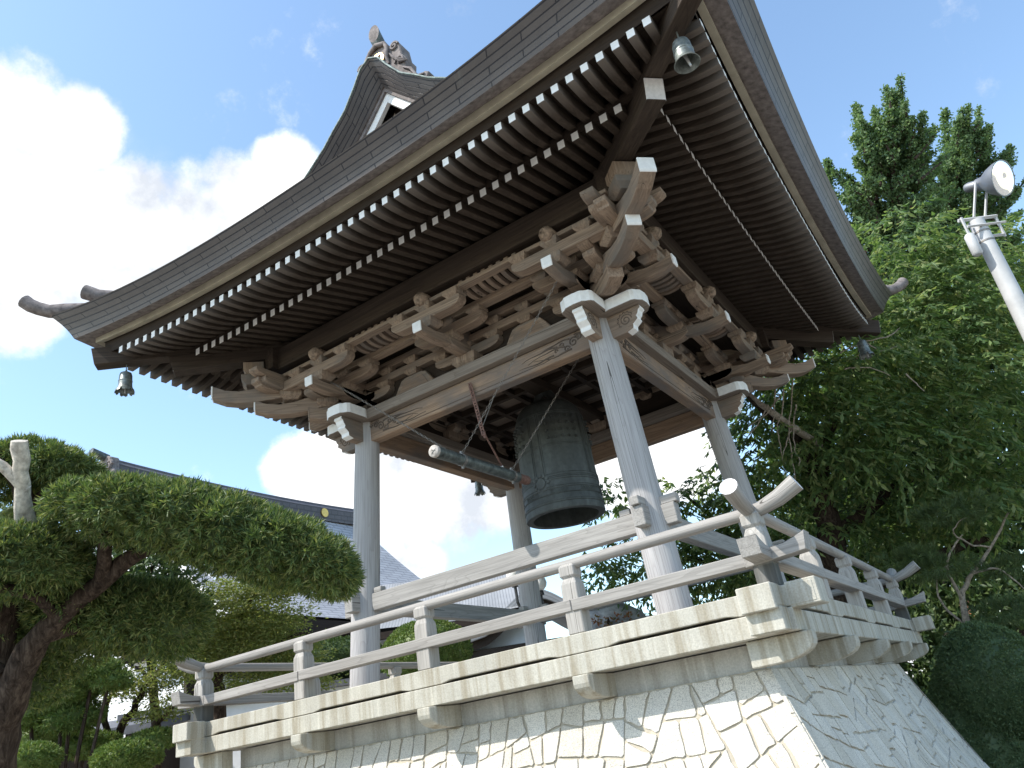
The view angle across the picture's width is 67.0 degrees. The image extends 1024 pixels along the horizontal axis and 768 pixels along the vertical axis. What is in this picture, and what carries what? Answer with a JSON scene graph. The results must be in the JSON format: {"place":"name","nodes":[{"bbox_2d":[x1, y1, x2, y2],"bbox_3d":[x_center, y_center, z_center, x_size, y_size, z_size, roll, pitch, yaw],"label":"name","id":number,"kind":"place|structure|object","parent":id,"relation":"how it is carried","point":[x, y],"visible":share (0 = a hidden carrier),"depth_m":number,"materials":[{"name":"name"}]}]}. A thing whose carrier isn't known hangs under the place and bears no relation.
{"place":"outdoors","nodes":[
{"label":"outdoors","id":0,"kind":"place"},
{"bbox_2d":[82,448,455,737],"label":"temple hall","id":1,"kind":"structure","parent":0,"point":[393,570],"depth_m":20.44,"materials":[{"name":"grey"}]},
{"bbox_2d":[0,0,1023,638],"label":"sky","id":2,"kind":"structure","parent":0,"point":[134,134],"materials":[{"name":"blue"}]},
{"bbox_2d":[506,572,546,606],"bbox_3d":[0.531,5.014,12.182,0.670,4.327,0.259,-4,-25,-11],"label":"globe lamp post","id":3,"kind":"object","parent":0,"point":[542,582],"visible":0.23,"depth_m":12.89,"materials":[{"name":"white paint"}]},
{"label":"ground","id":4,"kind":"structure","parent":0,"visible":0},
{"bbox_2d":[17,739,65,767],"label":"clipped bush","id":5,"kind":"object","parent":4,"relation":"on","point":[39,754],"visible":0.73,"depth_m":7.50,"materials":[{"name":"green plant"}]},
{"bbox_2d":[21,655,135,767],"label":"clipped garden tree","id":6,"kind":"object","parent":4,"relation":"on","point":[83,711],"visible":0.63,"depth_m":8.04,"materials":[{"name":"green plant"}]},
{"bbox_2d":[20,725,175,767],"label":"hedge","id":7,"kind":"object","parent":4,"relation":"on","point":[163,734],"visible":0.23,"depth_m":8.43,"materials":[{"name":"green plant"}]},
{"bbox_2d":[60,712,190,767],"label":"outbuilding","id":8,"kind":"structure","parent":4,"relation":"on","point":[171,760],"depth_m":11.88,"materials":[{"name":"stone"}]},
{"bbox_2d":[87,735,165,767],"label":"clipped bush","id":9,"kind":"object","parent":4,"relation":"on","point":[136,751],"visible":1,"depth_m":7.60,"materials":[{"name":"green plant"}]},
{"bbox_2d":[92,547,217,767],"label":"garden evergreen","id":10,"kind":"object","parent":4,"relation":"on","point":[141,568],"visible":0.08,"depth_m":9.28,"materials":[{"name":"green plant"}]},
{"bbox_2d":[98,652,225,739],"bbox_3d":[-3.955,4.530,8.241,1.644,3.229,1.337,-6,-25,-7],"label":"maple tree","id":11,"kind":"object","parent":4,"relation":"on","point":[148,678],"visible":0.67,"depth_m":8.71,"materials":[{"name":"green plant"}]},
{"bbox_2d":[0,431,366,767],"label":"cloud pruned tree","id":12,"kind":"object","parent":4,"relation":"on","point":[69,598],"visible":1,"depth_m":4.69,"materials":[{"name":"green plant"}]},
{"bbox_2d":[153,576,349,719],"bbox_3d":[-3.234,4.507,9.698,2.615,4.251,1.937,4,-28,-26],"label":"maple tree","id":13,"kind":"object","parent":4,"relation":"on","point":[227,636],"visible":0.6,"depth_m":10.00,"materials":[{"name":"green plant"}]},
{"bbox_2d":[117,673,389,767],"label":"garden wall","id":14,"kind":"structure","parent":4,"relation":"on","point":[188,761],"depth_m":12.67,"materials":[{"name":"white paint"}]},
{"bbox_2d":[271,635,386,682],"bbox_3d":[-2.620,6.166,12.926,2.785,3.853,1.095,-4,-25,-11],"label":"hedge","id":15,"kind":"object","parent":4,"relation":"on","point":[343,652],"visible":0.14,"depth_m":13.22,"materials":[{"name":"green plant"}]},
{"bbox_2d":[325,574,524,650],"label":"corridor building","id":16,"kind":"structure","parent":4,"relation":"on","point":[503,598],"depth_m":19.18,"materials":[{"name":"white paint"}]},
{"bbox_2d":[381,619,472,676],"bbox_3d":[-1.193,5.529,11.955,1.558,3.744,1.578,-23,-28,27],"label":"dome shrub","id":17,"kind":"object","parent":4,"relation":"on","point":[453,652],"visible":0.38,"depth_m":12.14,"materials":[{"name":"green plant"}]},
{"bbox_2d":[464,590,653,658],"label":"entrance building","id":18,"kind":"structure","parent":4,"relation":"on","point":[549,598],"depth_m":18.62,"materials":[{"name":"white paint"}]},
{"bbox_2d":[172,575,989,767],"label":"stone base","id":19,"kind":"object","parent":4,"relation":"on","point":[805,672],"visible":1,"depth_m":5.39,"materials":[{"name":"stone"}]},
{"bbox_2d":[18,0,908,687],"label":"bell tower","id":20,"kind":"structure","parent":19,"relation":"on","point":[410,248],"depth_m":7.61,"materials":[{"name":"brown wood"}]},
{"bbox_2d":[114,364,134,396],"bbox_3d":[-4.228,-0.052,8.463,0.203,0.361,0.206,-23,-28,27],"label":"wind bell","id":21,"kind":"object","parent":20,"relation":"hanging from","point":[125,386],"visible":1,"depth_m":8.42,"materials":[{"name":"grey metal"}]},
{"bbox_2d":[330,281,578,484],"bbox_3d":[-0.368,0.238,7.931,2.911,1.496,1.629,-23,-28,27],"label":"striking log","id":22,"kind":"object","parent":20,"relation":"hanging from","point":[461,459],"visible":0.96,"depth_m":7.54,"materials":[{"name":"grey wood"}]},
{"bbox_2d":[474,482,485,495],"bbox_3d":[-0.586,1.793,13.674,0.200,0.361,0.204,-23,-28,27],"label":"wind bell","id":23,"kind":"object","parent":20,"relation":"hanging from","point":[479,490],"visible":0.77,"depth_m":13.61,"materials":[{"name":"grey metal"}]},
{"bbox_2d":[468,382,502,465],"bbox_3d":[-0.206,0.395,7.914,0.240,0.829,0.420,-23,-28,27],"label":"rope","id":24,"kind":"object","parent":20,"relation":"hanging from","point":[483,433],"visible":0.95,"depth_m":7.81,"materials":[{"name":"fabric"}]},
{"bbox_2d":[513,390,604,528],"bbox_3d":[0.491,0.781,9.075,0.917,1.630,0.917,-23,-28,27],"label":"temple bell","id":25,"kind":"object","parent":20,"relation":"hanging from","point":[562,489],"visible":0.99,"depth_m":8.70,"materials":[{"name":"grey metal"}]},
{"bbox_2d":[672,31,700,73],"bbox_3d":[1.210,-2.368,5.482,0.188,0.361,0.188,-23,-28,27],"label":"wind bell","id":26,"kind":"object","parent":20,"relation":"hanging from","point":[687,58],"visible":1,"depth_m":5.45,"materials":[{"name":"grey metal"}]},
{"bbox_2d":[857,335,874,359],"bbox_3d":[4.852,-0.522,10.693,0.207,0.361,0.208,-23,-28,27],"label":"wind bell","id":27,"kind":"object","parent":20,"relation":"hanging from","point":[864,349],"visible":1,"depth_m":10.64,"materials":[{"name":"grey metal"}]},
{"bbox_2d":[170,475,925,721],"bbox_3d":[0.805,2.654,8.192,6.109,0.649,6.109,-23,-28,27],"label":"railing","id":28,"kind":"object","parent":19,"relation":"on","point":[763,558],"visible":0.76,"depth_m":5.86,"materials":[{"name":"grey wood"}]},
{"bbox_2d":[591,611,639,628],"bbox_3d":[1.904,5.161,11.773,0.816,3.327,0.777,-23,-28,27],"label":"red tinged shrub","id":29,"kind":"object","parent":4,"relation":"on","point":[607,622],"visible":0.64,"depth_m":12.35,"materials":[{"name":"green plant"}]},
{"bbox_2d":[589,603,645,629],"bbox_3d":[1.895,5.323,12.425,1.742,3.569,1.707,-23,-28,27],"label":"garden rock","id":30,"kind":"object","parent":4,"relation":"on","point":[606,612],"visible":0.15,"depth_m":12.77,"materials":[{"name":"grey stone"}]},
{"bbox_2d":[580,192,1023,623],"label":"cherry tree","id":31,"kind":"object","parent":4,"relation":"on","point":[822,491],"visible":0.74,"depth_m":11.76,"materials":[{"name":"green plant"}]},
{"bbox_2d":[747,328,923,479],"bbox_3d":[4.582,0.361,10.922,2.290,1.788,1.429,-23,-28,27],"label":"bare branch","id":32,"kind":"object","parent":31,"relation":"attached to","point":[778,417],"visible":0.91,"depth_m":10.90,"materials":[{"name":"brown wood"}]},
{"bbox_2d":[717,254,1023,699],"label":"background tree","id":33,"kind":"object","parent":4,"relation":"on","point":[945,621],"visible":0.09,"depth_m":14.91,"materials":[{"name":"green plant"}]},
{"bbox_2d":[821,72,1020,633],"bbox_3d":[12.811,-0.256,22.085,6.685,18.420,5.203,-23,-28,27],"label":"ginkgo tree","id":34,"kind":"object","parent":4,"relation":"on","point":[880,142],"visible":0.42,"depth_m":23.61,"materials":[{"name":"green plant"}]},
{"bbox_2d":[872,486,1023,627],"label":"pine tree","id":35,"kind":"object","parent":4,"relation":"on","point":[926,562],"visible":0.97,"depth_m":10.68,"materials":[{"name":"green plant"}]},
{"bbox_2d":[881,103,1023,293],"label":"ginkgo tree","id":36,"kind":"object","parent":4,"relation":"on","point":[970,144],"visible":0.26,"depth_m":26.51,"materials":[{"name":"green plant"}]},
{"bbox_2d":[927,620,1023,767],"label":"tall clipped shrub","id":37,"kind":"object","parent":4,"relation":"on","point":[976,688],"visible":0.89,"depth_m":9.18,"materials":[{"name":"green plant"}]},
{"bbox_2d":[957,160,1023,340],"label":"floodlight pole","id":38,"kind":"object","parent":4,"relation":"on","point":[996,178],"visible":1,"depth_m":8.79,"materials":[{"name":"metal"}]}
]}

